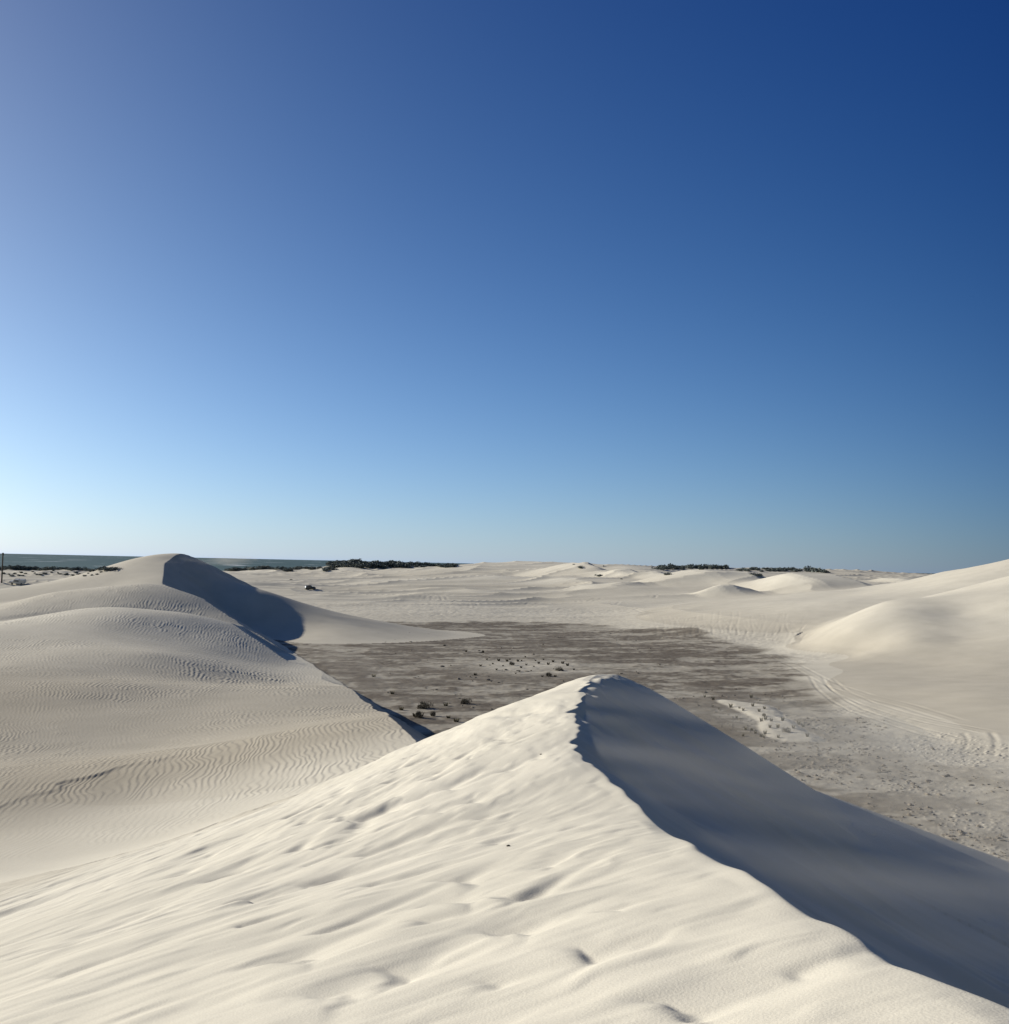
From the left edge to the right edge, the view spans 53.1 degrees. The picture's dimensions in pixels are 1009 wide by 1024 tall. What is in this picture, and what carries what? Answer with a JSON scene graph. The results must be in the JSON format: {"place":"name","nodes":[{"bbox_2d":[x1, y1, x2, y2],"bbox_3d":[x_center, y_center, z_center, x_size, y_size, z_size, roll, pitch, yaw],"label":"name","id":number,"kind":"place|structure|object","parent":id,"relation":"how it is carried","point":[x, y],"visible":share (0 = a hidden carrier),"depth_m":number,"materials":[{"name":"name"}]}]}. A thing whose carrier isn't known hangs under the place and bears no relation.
{"place":"outdoors","nodes":[
{"label":"outdoors","id":0,"kind":"place"},
{"bbox_2d":[0,584,294,654],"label":"sand hill","id":1,"kind":"structure","parent":0,"point":[154,597],"depth_m":181.92,"materials":[{"name":"beige sand"}]},
{"bbox_2d":[0,607,427,882],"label":"sand hill","id":2,"kind":"structure","parent":0,"point":[123,730],"depth_m":66.08,"materials":[{"name":"beige sand"}]},
{"bbox_2d":[0,553,484,643],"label":"sand hill","id":3,"kind":"structure","parent":0,"point":[272,615],"depth_m":215.08,"materials":[{"name":"beige sand"}]},
{"bbox_2d":[106,567,121,569],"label":"shrub","id":4,"kind":"object","parent":3,"relation":"on","point":[111,568],"visible":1,"depth_m":217.42,"materials":[{"name":"green plant"}]},
{"bbox_2d":[0,553,935,573],"bbox_3d":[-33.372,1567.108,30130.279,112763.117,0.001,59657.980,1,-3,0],"label":"water","id":5,"kind":"structure","parent":0,"point":[70,561],"depth_m":4082.32,"materials":[{"name":"blue liquid"}]},
{"bbox_2d":[0,674,1008,1023],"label":"sand hill","id":6,"kind":"structure","parent":0,"point":[622,850],"depth_m":11.18,"materials":[{"name":"beige sand"}]},
{"bbox_2d":[0,561,1008,861],"bbox_3d":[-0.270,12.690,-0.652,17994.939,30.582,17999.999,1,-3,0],"label":"ground","id":7,"kind":"structure","parent":0,"point":[528,611],"depth_m":163.90,"materials":[{"name":"grey sand"}]},
{"bbox_2d":[1,553,3,582],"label":"utility pole","id":8,"kind":"object","parent":7,"relation":"on","point":[2,568],"visible":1,"depth_m":347.74,"materials":[{"name":"brown wood"}]},
{"bbox_2d":[8,566,24,569],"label":"shrub","id":9,"kind":"object","parent":7,"relation":"on","point":[18,568],"visible":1,"depth_m":892.36,"materials":[{"name":"green plant"}]},
{"bbox_2d":[9,578,25,584],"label":"pickup truck","id":10,"kind":"object","parent":7,"relation":"on","point":[19,581],"visible":1,"depth_m":346.32,"materials":[{"name":"grey paint"}]},
{"bbox_2d":[43,567,56,569],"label":"shrub","id":11,"kind":"object","parent":7,"relation":"on","point":[51,568],"visible":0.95,"depth_m":890.51,"materials":[{"name":"green plant"}]},
{"bbox_2d":[229,567,243,570],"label":"shrub","id":12,"kind":"object","parent":7,"relation":"on","point":[236,569],"visible":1,"depth_m":985.02,"materials":[{"name":"green plant"}]},
{"bbox_2d":[282,567,292,571],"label":"shrub","id":13,"kind":"object","parent":7,"relation":"on","point":[288,569],"visible":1,"depth_m":884.03,"materials":[{"name":"green plant"}]},
{"bbox_2d":[305,585,315,589],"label":"car","id":14,"kind":"object","parent":7,"relation":"on","point":[307,587],"visible":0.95,"depth_m":445.73,"materials":[{"name":"grey paint"}]},
{"bbox_2d":[338,562,348,567],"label":"shrub","id":15,"kind":"object","parent":7,"relation":"on","point":[342,565],"visible":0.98,"depth_m":885.41,"materials":[{"name":"green plant"}]},
{"bbox_2d":[341,560,363,563],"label":"shrub","id":16,"kind":"object","parent":7,"relation":"on","point":[352,561],"visible":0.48,"depth_m":895.61,"materials":[{"name":"green plant"}]},
{"bbox_2d":[345,562,370,567],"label":"shrub","id":17,"kind":"object","parent":7,"relation":"on","point":[361,565],"visible":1,"depth_m":879.59,"materials":[{"name":"green plant"}]},
{"bbox_2d":[414,710,423,717],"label":"shrub","id":18,"kind":"object","parent":7,"relation":"on","point":[418,714],"visible":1,"depth_m":103.55,"materials":[{"name":"green plant"}]},
{"bbox_2d":[417,701,433,708],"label":"shrub","id":19,"kind":"object","parent":7,"relation":"on","point":[424,705],"visible":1,"depth_m":110.66,"materials":[{"name":"green plant"}]},
{"bbox_2d":[461,698,471,703],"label":"shrub","id":20,"kind":"object","parent":7,"relation":"on","point":[465,701],"visible":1,"depth_m":114.84,"materials":[{"name":"green plant"}]},
{"bbox_2d":[387,630,1008,857],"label":"rubble","id":21,"kind":"object","parent":7,"relation":"on","point":[911,783],"visible":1,"depth_m":82.18,"materials":[{"name":"stone"}]},
{"bbox_2d":[713,564,721,568],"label":"shrub","id":22,"kind":"object","parent":7,"relation":"on","point":[717,567],"visible":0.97,"depth_m":787.48,"materials":[{"name":"green plant"}]},
{"bbox_2d":[782,727,790,732],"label":"shrub","id":23,"kind":"object","parent":7,"relation":"on","point":[785,730],"visible":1,"depth_m":98.47,"materials":[{"name":"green plant"}]},
{"bbox_2d":[804,565,814,571],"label":"shrub","id":24,"kind":"object","parent":7,"relation":"on","point":[807,569],"visible":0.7,"depth_m":760.25,"materials":[{"name":"green plant"}]},
{"bbox_2d":[810,568,822,571],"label":"shrub","id":25,"kind":"object","parent":7,"relation":"on","point":[816,569],"visible":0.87,"depth_m":744.61,"materials":[{"name":"green plant"}]},
{"bbox_2d":[0,0,1008,572],"label":"sky","id":26,"kind":"structure","parent":0,"point":[631,282],"materials":[{"name":"blue"}]},
{"bbox_2d":[636,559,1008,632],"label":"sand hill","id":27,"kind":"structure","parent":0,"point":[798,612],"depth_m":257.93,"materials":[{"name":"beige sand"}]},
{"bbox_2d":[786,576,1008,734],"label":"sand hill","id":28,"kind":"structure","parent":0,"point":[944,654],"depth_m":164.44,"materials":[{"name":"beige sand"}]}
]}

